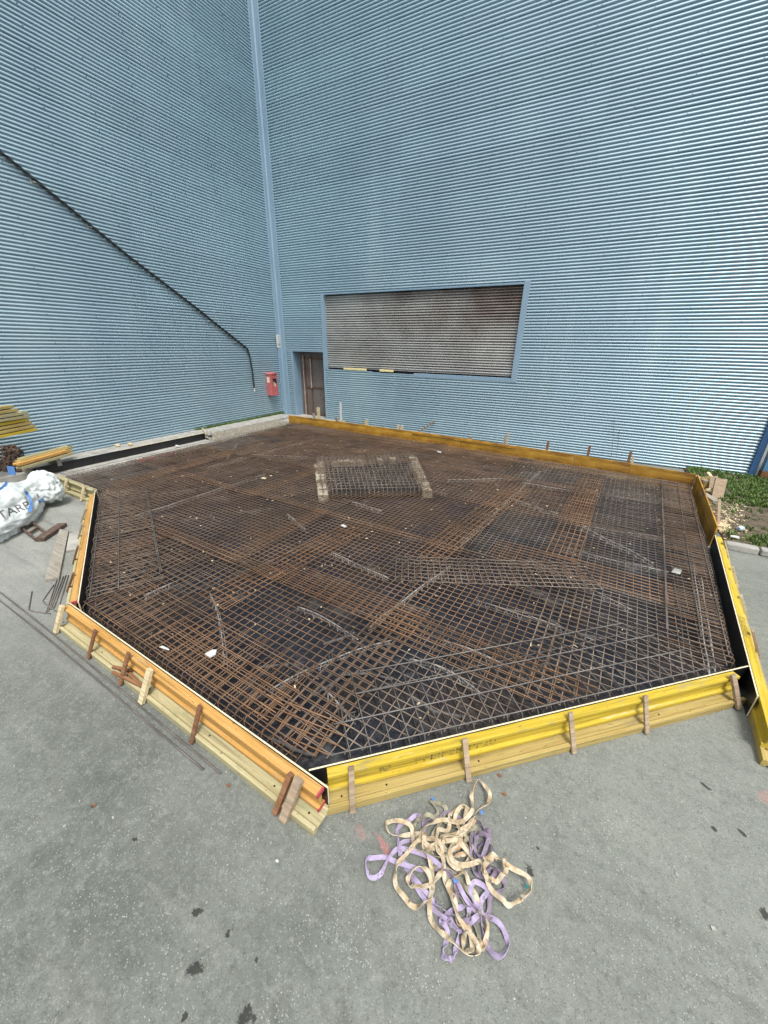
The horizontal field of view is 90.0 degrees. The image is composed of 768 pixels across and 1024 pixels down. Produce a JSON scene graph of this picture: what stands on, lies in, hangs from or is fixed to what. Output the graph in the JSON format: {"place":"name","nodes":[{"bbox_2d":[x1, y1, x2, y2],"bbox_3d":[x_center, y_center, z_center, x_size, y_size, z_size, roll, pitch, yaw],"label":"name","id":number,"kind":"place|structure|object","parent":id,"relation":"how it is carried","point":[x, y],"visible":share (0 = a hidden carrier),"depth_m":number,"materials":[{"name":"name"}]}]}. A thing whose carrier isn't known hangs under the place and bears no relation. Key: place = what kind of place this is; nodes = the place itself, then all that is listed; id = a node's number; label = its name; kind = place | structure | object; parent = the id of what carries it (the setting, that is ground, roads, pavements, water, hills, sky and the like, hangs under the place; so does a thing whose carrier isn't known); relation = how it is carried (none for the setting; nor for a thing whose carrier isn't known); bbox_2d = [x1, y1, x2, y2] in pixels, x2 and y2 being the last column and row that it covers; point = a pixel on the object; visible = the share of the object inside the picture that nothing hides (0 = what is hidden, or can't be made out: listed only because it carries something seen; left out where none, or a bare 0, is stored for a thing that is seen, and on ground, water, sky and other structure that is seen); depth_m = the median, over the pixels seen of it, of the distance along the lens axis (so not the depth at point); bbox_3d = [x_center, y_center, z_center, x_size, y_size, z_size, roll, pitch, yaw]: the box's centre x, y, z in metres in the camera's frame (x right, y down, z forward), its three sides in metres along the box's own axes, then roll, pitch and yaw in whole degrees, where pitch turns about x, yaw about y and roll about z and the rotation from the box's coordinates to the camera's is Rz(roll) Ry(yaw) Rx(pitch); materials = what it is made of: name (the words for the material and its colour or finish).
{"place":"outdoors","nodes":[
{"label":"outdoors","id":0,"kind":"place"},
{"bbox_2d":[0,414,292,482],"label":"pavement","id":1,"kind":"structure","parent":0,"point":[17,477],"depth_m":12.91,"materials":[{"name":"concrete"}]},
{"bbox_2d":[47,459,61,465],"bbox_3d":[-9.111,-1.431,10.583,0.620,0.229,0.100,13,26,26],"label":"cross timber","id":2,"kind":"object","parent":1,"relation":"on","point":[58,462],"visible":0.45,"depth_m":10.47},
{"bbox_2d":[15,452,72,468],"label":"timber beam","id":3,"kind":"structure","parent":2,"relation":"on","point":[36,463],"depth_m":9.93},
{"bbox_2d":[12,449,70,465],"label":"timber beam","id":4,"kind":"structure","parent":3,"relation":"on","point":[39,458],"depth_m":9.90,"materials":[{"name":"orange paint"}]},
{"bbox_2d":[32,433,205,472],"bbox_3d":[-7.906,-1.938,12.157,0.080,0.240,5.250,13,26,26],"label":"kerb shuttering","id":5,"kind":"object","parent":1,"relation":"on","point":[80,462],"visible":0.93,"depth_m":11.78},
{"bbox_2d":[0,0,282,460],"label":"corrugated wall","id":6,"kind":"structure","parent":1,"relation":"on","point":[129,127],"depth_m":11.68,"materials":[{"name":"blue metal"}]},
{"bbox_2d":[0,150,254,391],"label":"cable","id":7,"kind":"object","parent":6,"relation":"attached to","point":[35,181],"depth_m":11.42,"materials":[{"name":"black plastic"}]},
{"bbox_2d":[266,372,278,395],"bbox_3d":[-5.154,-5.916,17.734,0.335,1.019,0.460,13,26,26],"label":"wall box","id":8,"kind":"object","parent":6,"relation":"attached to","point":[272,383],"visible":1,"depth_m":17.62,"materials":[{"name":"red paint"}]},
{"bbox_2d":[194,411,283,429],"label":"grass","id":9,"kind":"structure","parent":1,"relation":"on","point":[232,422],"depth_m":16.50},
{"bbox_2d":[0,383,767,1023],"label":"ground","id":10,"kind":"structure","parent":0,"point":[106,917],"depth_m":2.70,"materials":[{"name":"concrete"}]},
{"bbox_2d":[0,466,65,541],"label":"bulk bag","id":11,"kind":"object","parent":10,"relation":"on","point":[23,503],"visible":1,"depth_m":7.84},
{"bbox_2d":[35,523,66,540],"bbox_3d":[-6.411,0.377,7.408,0.160,0.060,0.665,-2,24,-7],"label":"rusty channel","id":12,"kind":"object","parent":10,"relation":"on","point":[48,533],"visible":1,"depth_m":7.34,"materials":[{"name":"metal"}]},
{"bbox_2d":[44,529,68,581],"bbox_3d":[-5.728,0.698,6.758,0.184,0.048,2.115,-14,28,-31],"label":"plank","id":13,"kind":"object","parent":10,"relation":"on","point":[54,570],"visible":1,"depth_m":6.53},
{"bbox_2d":[66,532,78,551],"bbox_3d":[-5.757,0.545,7.118,0.201,0.038,0.809,-13,27,-28],"label":"plank","id":14,"kind":"object","parent":10,"relation":"on","point":[72,543],"visible":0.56,"depth_m":7.04,"materials":[{"name":"wood"}]},
{"bbox_2d":[51,472,99,501],"bbox_3d":[-7.749,-0.652,9.374,2.410,0.371,0.277,14,27,28],"label":"formwork side","id":15,"kind":"object","parent":10,"relation":"on","point":[80,491],"visible":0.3,"depth_m":9.20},
{"bbox_2d":[66,490,98,611],"bbox_3d":[-5.448,0.455,6.926,0.273,0.367,4.902,-13,27,-30],"label":"formwork side","id":16,"kind":"object","parent":10,"relation":"on","point":[78,585],"visible":0.77,"depth_m":6.26,"materials":[{"name":"orange paint"}]},
{"bbox_2d":[0,600,203,769],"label":"steel bar","id":17,"kind":"object","parent":10,"relation":"on","point":[133,710],"visible":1,"depth_m":4.06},
{"bbox_2d":[0,592,220,773],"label":"steel bar","id":18,"kind":"object","parent":10,"relation":"on","point":[149,714],"visible":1,"depth_m":4.06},
{"bbox_2d":[53,603,329,836],"bbox_3d":[-2.351,1.806,3.943,4.359,0.365,0.291,14,27,28],"label":"formwork side","id":19,"kind":"object","parent":10,"relation":"on","point":[291,789],"visible":1,"depth_m":3.56,"materials":[{"name":"orange paint"}]},
{"bbox_2d":[13,559,764,999],"bbox_3d":[0.811,1.542,5.112,13.008,0.020,7.573,13,26,26],"label":"grit","id":20,"kind":"object","parent":10,"relation":"on","point":[461,795],"visible":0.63,"depth_m":2.97,"materials":[{"name":"concrete"}]},
{"bbox_2d":[72,427,733,771],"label":"membrane floor","id":21,"kind":"structure","parent":10,"relation":"on","point":[306,763],"depth_m":5.58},
{"bbox_2d":[59,469,121,494],"bbox_3d":[-7.417,-0.773,9.742,2.300,0.204,0.572,15,27,28],"label":"edge cage","id":22,"kind":"object","parent":21,"relation":"on","point":[108,485],"visible":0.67,"depth_m":9.65,"materials":[{"name":"metal"}]},
{"bbox_2d":[86,487,163,608],"bbox_3d":[-4.887,0.328,7.276,1.003,0.231,4.705,-13,27,-30],"label":"edge cage","id":23,"kind":"object","parent":21,"relation":"on","point":[118,536],"visible":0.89,"depth_m":6.65,"materials":[{"name":"metal"}]},
{"bbox_2d":[54,439,216,478],"bbox_3d":[-7.573,-1.724,12.141,0.605,0.126,5.000,13,26,26],"label":"concrete ledge","id":24,"kind":"object","parent":21,"relation":"on","point":[124,459],"visible":0.38,"depth_m":11.56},
{"bbox_2d":[74,462,221,517],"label":"rebar mesh","id":25,"kind":"object","parent":21,"relation":"on","point":[146,486],"visible":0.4,"depth_m":9.90,"materials":[{"name":"metal"}]},
{"bbox_2d":[66,460,185,497],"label":"rebar mesh","id":26,"kind":"object","parent":25,"relation":"on","point":[123,475],"visible":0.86,"depth_m":10.09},
{"bbox_2d":[93,499,253,631],"bbox_3d":[-5.000,0.578,6.958,5.313,0.034,2.183,15,27,29],"label":"rebar mesh","id":27,"kind":"object","parent":21,"relation":"on","point":[155,569],"visible":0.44,"depth_m":6.25,"materials":[{"name":"metal"}]},
{"bbox_2d":[147,524,186,544],"bbox_3d":[-4.089,0.409,7.164,1.353,0.095,0.066,15,27,30],"label":"spacer strip","id":28,"kind":"object","parent":27,"relation":"on","point":[167,534],"visible":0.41,"depth_m":7.08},
{"bbox_2d":[94,504,172,564],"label":"rebar mesh","id":29,"kind":"object","parent":28,"relation":"on","point":[122,534],"visible":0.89,"depth_m":6.95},
{"bbox_2d":[73,424,291,479],"bbox_3d":[-5.998,-2.264,13.189,0.573,0.223,8.014,13,26,26],"label":"edge cage","id":30,"kind":"object","parent":21,"relation":"on","point":[181,451],"visible":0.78,"depth_m":12.33,"materials":[{"name":"metal"}]},
{"bbox_2d":[141,446,254,476],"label":"rebar mesh","id":31,"kind":"object","parent":21,"relation":"on","point":[196,460],"visible":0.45,"depth_m":11.99,"materials":[{"name":"metal"}]},
{"bbox_2d":[82,575,350,762],"bbox_3d":[-2.178,1.560,4.577,3.805,0.209,0.931,15,27,28],"label":"edge cage","id":32,"kind":"object","parent":21,"relation":"on","point":[221,697],"visible":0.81,"depth_m":4.32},
{"bbox_2d":[140,444,316,495],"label":"rebar mesh","id":33,"kind":"object","parent":21,"relation":"on","point":[195,452],"visible":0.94,"depth_m":10.75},
{"bbox_2d":[108,440,271,487],"bbox_3d":[-5.294,-1.582,11.464,0.519,0.037,5.383,12,26,24],"label":"splice","id":34,"kind":"object","parent":33,"relation":"on","point":[189,464],"visible":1,"depth_m":10.91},
{"bbox_2d":[206,419,285,442],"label":"rubble slope","id":35,"kind":"structure","parent":21,"relation":"on","point":[243,430],"depth_m":15.58,"materials":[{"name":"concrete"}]},
{"bbox_2d":[187,453,354,513],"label":"rebar mesh","id":36,"kind":"object","parent":21,"relation":"on","point":[270,481],"visible":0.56,"depth_m":10.43,"materials":[{"name":"metal"}]},
{"bbox_2d":[215,434,327,462],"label":"rebar mesh","id":37,"kind":"object","parent":21,"relation":"on","point":[274,447],"visible":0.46,"depth_m":13.55,"materials":[{"name":"metal"}]},
{"bbox_2d":[198,434,293,455],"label":"rebar mesh","id":38,"kind":"object","parent":37,"relation":"on","point":[239,442],"visible":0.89,"depth_m":13.42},
{"bbox_2d":[288,415,325,430],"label":"shuttering board","id":39,"kind":"object","parent":21,"relation":"on","point":[315,422],"visible":0.56,"depth_m":16.67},
{"bbox_2d":[240,439,419,472],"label":"rebar mesh","id":40,"kind":"object","parent":21,"relation":"on","point":[303,447],"visible":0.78,"depth_m":12.19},
{"bbox_2d":[326,420,366,435],"bbox_3d":[-1.566,-3.442,15.835,2.037,0.499,0.027,13,27,26],"label":"shuttering board","id":41,"kind":"object","parent":21,"relation":"on","point":[351,427],"visible":0.56,"depth_m":15.76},
{"bbox_2d":[273,443,455,484],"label":"rebar mesh","id":42,"kind":"object","parent":21,"relation":"on","point":[359,457],"visible":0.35,"depth_m":12.30,"materials":[{"name":"metal"}]},
{"bbox_2d":[295,432,436,459],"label":"rebar mesh","id":43,"kind":"object","parent":21,"relation":"on","point":[369,447],"visible":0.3,"depth_m":13.92,"materials":[{"name":"metal"}]},
{"bbox_2d":[319,428,447,450],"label":"rebar mesh","id":44,"kind":"object","parent":43,"relation":"on","point":[386,439],"visible":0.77,"depth_m":14.16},
{"bbox_2d":[250,424,399,453],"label":"rebar mesh","id":45,"kind":"object","parent":44,"relation":"on","point":[343,443],"visible":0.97,"depth_m":14.29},
{"bbox_2d":[314,457,431,502],"bbox_3d":[-0.339,-0.986,10.560,3.161,0.242,3.094,-3,24,-8],"label":"sump","id":46,"kind":"object","parent":21,"relation":"on","point":[365,490],"visible":0.48,"depth_m":10.21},
{"bbox_2d":[316,451,430,497],"bbox_3d":[-0.226,-1.070,10.395,3.089,0.346,3.096,-4,24,-11],"label":"sump cage","id":47,"kind":"object","parent":46,"relation":"on","point":[374,474],"visible":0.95,"depth_m":10.14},
{"bbox_2d":[248,466,499,551],"bbox_3d":[-0.328,-0.311,8.789,5.320,0.047,2.469,14,27,28],"label":"rebar mesh","id":48,"kind":"object","parent":46,"relation":"on","point":[377,506],"visible":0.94,"depth_m":8.40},
{"bbox_2d":[412,485,532,562],"bbox_3d":[2.081,0.045,8.017,0.570,0.037,4.582,18,29,34],"label":"splice","id":49,"kind":"object","parent":48,"relation":"on","point":[472,524],"visible":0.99,"depth_m":7.49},
{"bbox_2d":[442,501,723,621],"bbox_3d":[3.393,0.592,6.826,4.053,0.050,2.470,14,27,28],"label":"rebar mesh","id":50,"kind":"object","parent":48,"relation":"on","point":[648,566],"visible":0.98,"depth_m":6.67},
{"bbox_2d":[539,476,604,561],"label":"splice","id":51,"kind":"object","parent":50,"relation":"on","point":[573,519],"visible":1,"depth_m":7.80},
{"bbox_2d":[488,540,673,604],"bbox_3d":[3.035,0.891,6.115,2.604,0.040,0.636,14,27,28],"label":"splice","id":52,"kind":"object","parent":50,"relation":"on","point":[633,583],"visible":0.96,"depth_m":6.01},
{"bbox_2d":[564,547,668,575],"bbox_3d":[3.868,0.830,6.492,1.561,0.098,0.097,14,27,27],"label":"spacer strip","id":53,"kind":"object","parent":50,"relation":"attached to","point":[619,561],"visible":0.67,"depth_m":6.41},
{"bbox_2d":[690,558,709,674],"bbox_3d":[4.394,1.311,5.370,0.069,0.096,3.067,16,28,30],"label":"spacer strip","id":54,"kind":"object","parent":50,"relation":"attached to","point":[707,662],"visible":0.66,"depth_m":4.89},
{"bbox_2d":[405,458,597,526],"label":"rebar mesh","id":55,"kind":"object","parent":46,"relation":"on","point":[476,474],"visible":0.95,"depth_m":9.33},
{"bbox_2d":[367,425,412,441],"bbox_3d":[0.204,-3.006,14.906,2.038,0.494,0.027,14,27,28],"label":"shuttering board","id":56,"kind":"object","parent":21,"relation":"on","point":[390,432],"visible":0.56,"depth_m":14.84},
{"bbox_2d":[102,436,711,718],"bbox_3d":[-0.736,-0.534,9.467,13.719,0.229,10.948,13,26,26],"label":"wire and wood scraps","id":57,"kind":"object","parent":21,"relation":"on","point":[367,538],"visible":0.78,"depth_m":6.99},
{"bbox_2d":[227,508,593,702],"bbox_3d":[0.268,0.909,6.037,5.320,0.042,2.470,14,27,28],"label":"rebar mesh","id":58,"kind":"object","parent":21,"relation":"on","point":[516,628],"visible":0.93,"depth_m":5.68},
{"bbox_2d":[100,470,327,563],"bbox_3d":[-4.055,-0.177,8.315,5.319,0.042,2.469,14,27,28],"label":"rebar mesh","id":59,"kind":"object","parent":58,"relation":"on","point":[208,511],"visible":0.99,"depth_m":8.00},
{"bbox_2d":[199,521,369,609],"bbox_3d":[-1.421,0.720,6.345,0.616,0.037,3.106,17,28,33],"label":"splice","id":60,"kind":"object","parent":58,"relation":"on","point":[285,563],"visible":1,"depth_m":6.08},
{"bbox_2d":[270,563,430,638],"bbox_3d":[-0.530,1.162,5.351,2.374,0.033,0.564,14,27,28],"label":"splice","id":61,"kind":"object","parent":58,"relation":"on","point":[349,598],"visible":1,"depth_m":5.29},
{"bbox_2d":[395,555,602,589],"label":"rebar mesh","id":62,"kind":"object","parent":58,"relation":"on","point":[427,567],"visible":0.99,"depth_m":5.91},
{"bbox_2d":[513,582,665,645],"bbox_3d":[2.686,1.338,5.283,1.984,0.096,0.109,19,30,36],"label":"spacer strip","id":63,"kind":"object","parent":58,"relation":"attached to","point":[546,594],"visible":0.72,"depth_m":5.19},
{"bbox_2d":[520,570,732,698],"bbox_3d":[2.993,1.541,4.659,2.155,0.040,2.481,13,26,26],"label":"rebar mesh","id":64,"kind":"object","parent":58,"relation":"on","point":[636,642],"visible":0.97,"depth_m":4.67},
{"bbox_2d":[267,609,593,758],"bbox_3d":[0.570,1.902,3.773,2.647,0.041,2.064,13,26,26],"label":"rebar mesh","id":65,"kind":"object","parent":21,"relation":"on","point":[480,711],"visible":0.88,"depth_m":3.91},
{"bbox_2d":[89,526,412,756],"bbox_3d":[-2.341,1.171,5.283,5.315,0.034,1.975,14,27,28],"label":"rebar mesh","id":66,"kind":"object","parent":65,"relation":"on","point":[241,624],"visible":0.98,"depth_m":4.81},
{"bbox_2d":[145,620,299,720],"bbox_3d":[-1.828,1.652,4.179,2.044,0.032,0.445,14,27,28],"label":"splice","id":67,"kind":"object","parent":66,"relation":"on","point":[223,667],"visible":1,"depth_m":4.11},
{"bbox_2d":[245,688,348,754],"bbox_3d":[-0.827,1.922,3.595,1.047,0.028,0.408,13,26,26],"label":"splice","id":68,"kind":"object","parent":66,"relation":"on","point":[295,740],"visible":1,"depth_m":3.55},
{"bbox_2d":[270,640,391,694],"bbox_3d":[-0.558,1.700,4.333,1.478,0.095,0.131,-13,27,-29],"label":"spacer strip","id":69,"kind":"object","parent":65,"relation":"attached to","point":[325,662],"visible":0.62,"depth_m":4.30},
{"bbox_2d":[369,603,597,706],"bbox_3d":[1.032,1.609,4.396,2.501,0.040,0.618,14,27,28],"label":"splice","id":70,"kind":"object","parent":65,"relation":"on","point":[578,680],"visible":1,"depth_m":4.32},
{"bbox_2d":[413,431,460,450],"bbox_3d":[1.879,-2.568,13.957,1.902,0.498,0.055,15,27,29],"label":"shuttering board","id":71,"kind":"object","parent":21,"relation":"on","point":[451,441],"visible":0.81,"depth_m":13.89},
{"bbox_2d":[359,438,528,479],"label":"rebar mesh","id":72,"kind":"object","parent":21,"relation":"on","point":[473,461],"visible":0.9,"depth_m":12.16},
{"bbox_2d":[427,443,596,474],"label":"rebar mesh","id":73,"kind":"object","parent":72,"relation":"on","point":[492,457],"visible":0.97,"depth_m":12.18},
{"bbox_2d":[288,423,678,486],"bbox_3d":[1.742,-2.203,13.351,13.904,0.209,0.470,15,27,29],"label":"edge cage","id":74,"kind":"object","parent":21,"relation":"on","point":[565,468],"visible":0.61,"depth_m":12.26,"materials":[{"name":"metal"}]},
{"bbox_2d":[415,449,590,487],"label":"rebar mesh","id":75,"kind":"object","parent":21,"relation":"on","point":[475,459],"visible":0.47,"depth_m":11.78,"materials":[{"name":"metal"}]},
{"bbox_2d":[332,618,721,759],"bbox_3d":[1.535,1.802,4.161,4.288,0.206,0.930,-5,24,-13],"label":"edge cage","id":76,"kind":"object","parent":21,"relation":"on","point":[512,686],"visible":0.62,"depth_m":4.08,"materials":[{"name":"metal"}]},
{"bbox_2d":[416,462,643,533],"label":"rebar mesh","id":77,"kind":"object","parent":21,"relation":"on","point":[540,494],"visible":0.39,"depth_m":9.61,"materials":[{"name":"metal"}]},
{"bbox_2d":[452,478,515,481],"bbox_3d":[2.668,-0.853,10.308,2.003,0.098,0.070,-2,24,-7],"label":"spacer strip","id":78,"kind":"object","parent":77,"relation":"on","point":[480,479],"visible":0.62,"depth_m":10.29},
{"bbox_2d":[501,457,696,510],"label":"rebar mesh","id":79,"kind":"object","parent":78,"relation":"on","point":[584,479],"visible":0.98,"depth_m":10.08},
{"bbox_2d":[570,489,708,551],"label":"rebar mesh","id":80,"kind":"object","parent":77,"relation":"on","point":[644,514],"visible":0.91,"depth_m":8.00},
{"bbox_2d":[567,472,691,503],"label":"rebar mesh","id":81,"kind":"object","parent":21,"relation":"on","point":[630,488],"visible":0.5,"depth_m":10.24,"materials":[{"name":"metal"}]},
{"bbox_2d":[616,492,701,542],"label":"rebar mesh","id":82,"kind":"object","parent":21,"relation":"on","point":[655,515],"visible":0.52,"depth_m":8.50,"materials":[{"name":"metal"}]},
{"bbox_2d":[657,481,734,668],"bbox_3d":[5.643,0.474,7.328,0.757,0.229,7.252,15,27,30],"label":"edge cage","id":83,"kind":"object","parent":21,"relation":"on","point":[675,561],"visible":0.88,"depth_m":6.05,"materials":[{"name":"metal"}]},
{"bbox_2d":[365,846,509,959],"bbox_3d":[0.360,2.572,2.638,1.004,0.079,0.340,12,26,24],"label":"lifting sling","id":84,"kind":"object","parent":10,"relation":"on","point":[468,902],"visible":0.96,"depth_m":2.65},
{"bbox_2d":[393,836,443,909],"bbox_3d":[0.252,2.501,2.705,0.307,0.084,0.440,13,26,26],"label":"lifting sling","id":85,"kind":"object","parent":84,"relation":"on","point":[406,899],"visible":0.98,"depth_m":2.65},
{"bbox_2d":[385,818,480,956],"bbox_3d":[0.333,2.528,2.670,0.294,0.084,0.899,-12,27,-27],"label":"lifting sling","id":86,"kind":"object","parent":84,"relation":"on","point":[412,833],"visible":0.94,"depth_m":2.60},
{"bbox_2d":[396,813,478,932],"bbox_3d":[0.322,2.543,2.721,0.317,0.066,0.723,-11,26,-26],"label":"lifting sling","id":87,"kind":"object","parent":10,"relation":"on","point":[474,918],"visible":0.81,"depth_m":2.63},
{"bbox_2d":[413,812,476,859],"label":"lifting sling","id":88,"kind":"object","parent":10,"relation":"on","point":[433,817],"visible":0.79,"depth_m":2.95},
{"bbox_2d":[419,797,489,951],"bbox_3d":[0.446,2.530,2.757,0.298,0.064,0.902,-4,24,-12],"label":"lifting sling","id":89,"kind":"object","parent":10,"relation":"on","point":[433,833],"visible":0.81,"depth_m":2.74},
{"bbox_2d":[439,904,470,962],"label":"lifting sling","id":90,"kind":"object","parent":10,"relation":"on","point":[444,925],"visible":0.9,"depth_m":2.46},
{"bbox_2d":[435,804,475,870],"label":"lifting sling","id":91,"kind":"object","parent":10,"relation":"on","point":[454,847],"visible":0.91,"depth_m":2.90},
{"bbox_2d":[419,779,491,850],"bbox_3d":[0.589,2.374,2.997,0.737,0.083,0.232,-15,28,-32],"label":"lifting sling","id":92,"kind":"object","parent":91,"relation":"on","point":[452,821],"visible":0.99,"depth_m":2.96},
{"bbox_2d":[441,835,531,907],"bbox_3d":[0.695,2.499,2.695,0.641,0.092,0.247,13,26,26],"label":"lifting sling","id":93,"kind":"object","parent":91,"relation":"on","point":[496,894],"visible":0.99,"depth_m":2.69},
{"bbox_2d":[422,810,505,923],"bbox_3d":[0.596,2.515,2.796,0.527,0.064,0.646,-11,26,-25],"label":"lifting sling","id":94,"kind":"object","parent":10,"relation":"on","point":[490,897],"visible":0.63,"depth_m":2.68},
{"bbox_2d":[469,827,496,879],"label":"lifting sling","id":95,"kind":"object","parent":94,"relation":"on","point":[487,836],"visible":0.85,"depth_m":2.83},
{"bbox_2d":[481,852,508,884],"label":"lifting sling","id":96,"kind":"object","parent":95,"relation":"on","point":[489,857],"visible":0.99,"depth_m":2.68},
{"bbox_2d":[446,869,488,953],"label":"lifting sling","id":97,"kind":"object","parent":10,"relation":"on","point":[483,945],"visible":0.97,"depth_m":2.48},
{"bbox_2d":[460,438,515,459],"bbox_3d":[3.473,-2.129,13.013,1.906,0.496,0.055,16,28,30],"label":"shuttering board","id":98,"kind":"object","parent":10,"relation":"on","point":[485,446],"visible":0.73,"depth_m":12.96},
{"bbox_2d":[247,0,767,474],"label":"corrugated wall","id":99,"kind":"structure","parent":10,"relation":"on","point":[537,224],"depth_m":11.93,"materials":[{"name":"blue metal"}]},
{"bbox_2d":[299,352,325,416],"bbox_3d":[-3.250,-6.059,18.305,1.760,2.920,0.115,13,26,26],"label":"door","id":100,"kind":"structure","parent":99,"relation":"in","point":[311,363],"depth_m":18.34,"materials":[{"name":"brown paint"}]},
{"bbox_2d":[309,665,748,814],"bbox_3d":[1.720,2.029,3.584,4.742,0.363,0.272,-5,24,-13],"label":"formwork side","id":101,"kind":"object","parent":10,"relation":"on","point":[353,784],"visible":0.98,"depth_m":3.50,"materials":[{"name":"yellow paint"}]},
{"bbox_2d":[514,446,574,469],"bbox_3d":[4.993,-1.703,12.076,1.755,0.508,0.027,16,28,32],"label":"shuttering board","id":102,"kind":"object","parent":10,"relation":"on","point":[534,454],"visible":0.61,"depth_m":12.00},
{"bbox_2d":[572,455,630,479],"bbox_3d":[6.308,-1.307,11.222,1.464,0.503,0.029,17,28,32],"label":"shuttering board","id":103,"kind":"object","parent":10,"relation":"on","point":[600,465],"visible":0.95,"depth_m":11.16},
{"bbox_2d":[627,464,695,489],"bbox_3d":[7.496,-0.938,10.434,1.465,0.490,0.028,17,28,33],"label":"shuttering board","id":104,"kind":"object","parent":10,"relation":"on","point":[679,477],"visible":0.76,"depth_m":10.37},
{"bbox_2d":[692,474,718,545],"bbox_3d":[7.165,-0.156,8.622,0.027,0.496,3.500,15,27,29],"label":"shuttering board","id":105,"kind":"object","parent":10,"relation":"on","point":[707,517],"visible":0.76,"depth_m":8.28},
{"bbox_2d":[684,467,767,548],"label":"soil patch","id":106,"kind":"object","parent":10,"relation":"on","point":[758,524],"visible":0.35,"depth_m":8.40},
{"bbox_2d":[711,478,726,498],"bbox_3d":[8.234,-0.551,9.447,0.251,0.532,0.301,13,26,26],"label":"loose stake","id":107,"kind":"object","parent":106,"relation":"on","point":[719,487],"visible":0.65,"depth_m":9.42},
{"bbox_2d":[686,465,767,546],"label":"grass","id":108,"kind":"structure","parent":106,"relation":"on","point":[752,496],"depth_m":9.79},
{"bbox_2d":[710,495,749,538],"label":"wood shavings","id":109,"kind":"object","parent":106,"relation":"on","point":[724,525],"visible":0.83,"depth_m":8.21},
{"bbox_2d":[709,535,767,766],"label":"formwork side","id":110,"kind":"object","parent":10,"relation":"on","point":[745,652],"visible":1,"depth_m":4.61,"materials":[{"name":"yellow paint"}]},
{"bbox_2d":[724,540,758,554],"bbox_3d":[6.687,0.667,7.190,0.487,0.135,0.177,13,26,26],"label":"kerb stone","id":111,"kind":"object","parent":10,"relation":"on","point":[743,548],"visible":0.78,"depth_m":7.13,"materials":[{"name":"concrete"}]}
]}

